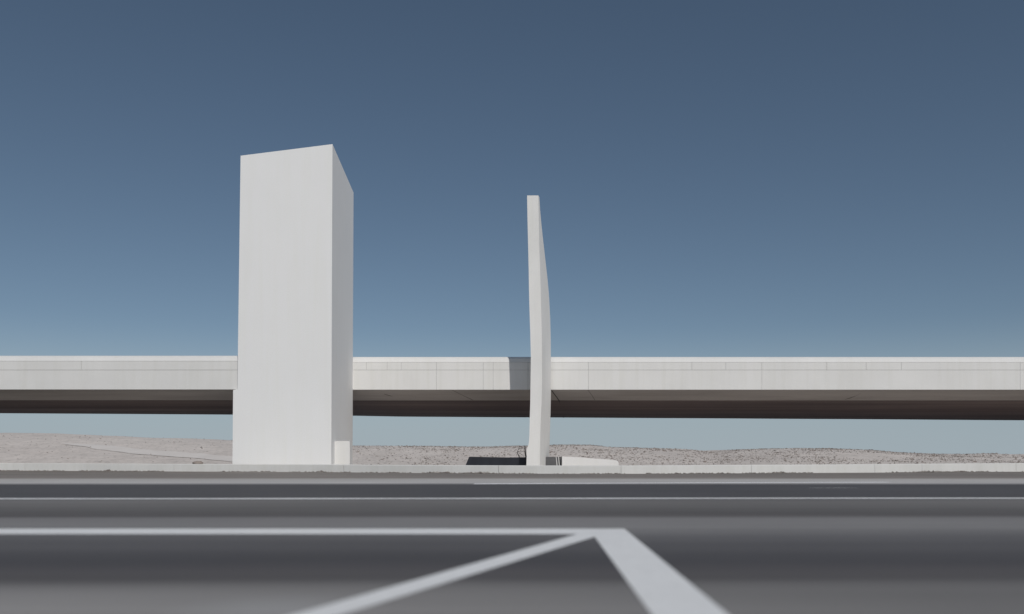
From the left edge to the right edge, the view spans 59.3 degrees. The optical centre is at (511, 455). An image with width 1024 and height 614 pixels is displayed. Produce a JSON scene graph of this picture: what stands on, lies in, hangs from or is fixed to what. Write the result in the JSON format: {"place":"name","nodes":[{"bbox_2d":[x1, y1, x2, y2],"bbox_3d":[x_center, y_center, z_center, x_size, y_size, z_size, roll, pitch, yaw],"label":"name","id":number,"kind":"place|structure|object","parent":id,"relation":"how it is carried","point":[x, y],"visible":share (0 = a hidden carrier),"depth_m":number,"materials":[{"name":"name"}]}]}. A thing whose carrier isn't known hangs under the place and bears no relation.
{"place":"outdoors","nodes":[
{"label":"outdoors","id":0,"kind":"place"},
{"bbox_2d":[0,471,1023,613],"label":"road","id":1,"kind":"structure","parent":0,"point":[846,556],"depth_m":10.40,"materials":[{"name":"grey asphalt"}]},
{"bbox_2d":[0,529,726,613],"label":"road marking","id":2,"kind":"object","parent":1,"relation":"on","point":[658,585],"visible":1,"depth_m":8.34,"materials":[{"name":"paint"}]},
{"bbox_2d":[0,469,1022,473],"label":"gravel","id":3,"kind":"structure","parent":1,"relation":"on","point":[487,472],"depth_m":53.09,"materials":[{"name":"grey gravel"}]},
{"bbox_2d":[0,498,1023,498],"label":"road marking","id":4,"kind":"object","parent":1,"relation":"on","point":[511,498],"visible":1,"depth_m":21.09,"materials":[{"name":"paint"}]},
{"bbox_2d":[474,482,877,483],"bbox_3d":[6.470,0.996,33.382,15.924,0.001,1.002,0,0,-7],"label":"road marking","id":5,"kind":"object","parent":1,"relation":"on","point":[682,482],"visible":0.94,"depth_m":33.83,"materials":[{"name":"paint"}]},
{"bbox_2d":[0,433,1023,464],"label":"hills","id":6,"kind":"structure","parent":0,"point":[38,447],"depth_m":120.14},
{"bbox_2d":[62,443,231,461],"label":"path","id":7,"kind":"structure","parent":6,"relation":"on","point":[161,453],"depth_m":115.81,"materials":[{"name":"grey concrete"}]},
{"bbox_2d":[0,0,1023,453],"label":"sky","id":8,"kind":"structure","parent":0,"point":[710,178],"materials":[{"name":"blue"}]},
{"label":"ground","id":9,"kind":"structure","parent":0,"visible":0},
{"bbox_2d":[232,144,353,464],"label":"tower","id":10,"kind":"structure","parent":9,"relation":"on","point":[293,398],"depth_m":60.00,"materials":[{"name":"white paint"}]},
{"bbox_2d":[0,356,237,414],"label":"elevated beam","id":11,"kind":"structure","parent":10,"relation":"attached to","point":[122,384],"depth_m":60.36,"materials":[{"name":"grey concrete"}]},
{"bbox_2d":[353,357,1023,419],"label":"elevated beam","id":12,"kind":"structure","parent":10,"relation":"attached to","point":[948,388],"depth_m":71.08,"materials":[{"name":"grey concrete"}]},
{"bbox_2d":[466,457,526,464],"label":"black slab","id":13,"kind":"structure","parent":9,"relation":"on","point":[497,461],"depth_m":69.00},
{"bbox_2d":[517,446,526,456],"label":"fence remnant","id":14,"kind":"object","parent":13,"relation":"on","point":[522,451],"visible":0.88,"depth_m":69.79,"materials":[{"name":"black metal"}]},
{"bbox_2d":[0,463,1023,473],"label":"kerb wall","id":15,"kind":"structure","parent":9,"relation":"on","point":[801,468],"depth_m":54.31,"materials":[{"name":"concrete"}]},
{"bbox_2d":[3,434,1023,464],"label":"scrub","id":16,"kind":"object","parent":9,"relation":"on","point":[912,459],"visible":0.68,"depth_m":125.32,"materials":[{"name":"dry earth"},{"name":"shrub foliage"}]},
{"bbox_2d":[526,195,550,464],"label":"pylon","id":17,"kind":"object","parent":9,"relation":"on","point":[540,399],"visible":0.97,"depth_m":67.00,"materials":[{"name":"white paint"}]},
{"bbox_2d":[546,457,561,464],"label":"grey panel","id":18,"kind":"object","parent":9,"relation":"on","point":[553,460],"visible":0.31,"depth_m":69.35,"materials":[{"name":"metal"}]},
{"bbox_2d":[561,456,618,464],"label":"ramp wall","id":19,"kind":"structure","parent":9,"relation":"on","point":[578,461],"depth_m":68.90,"materials":[{"name":"paint"}]}
]}

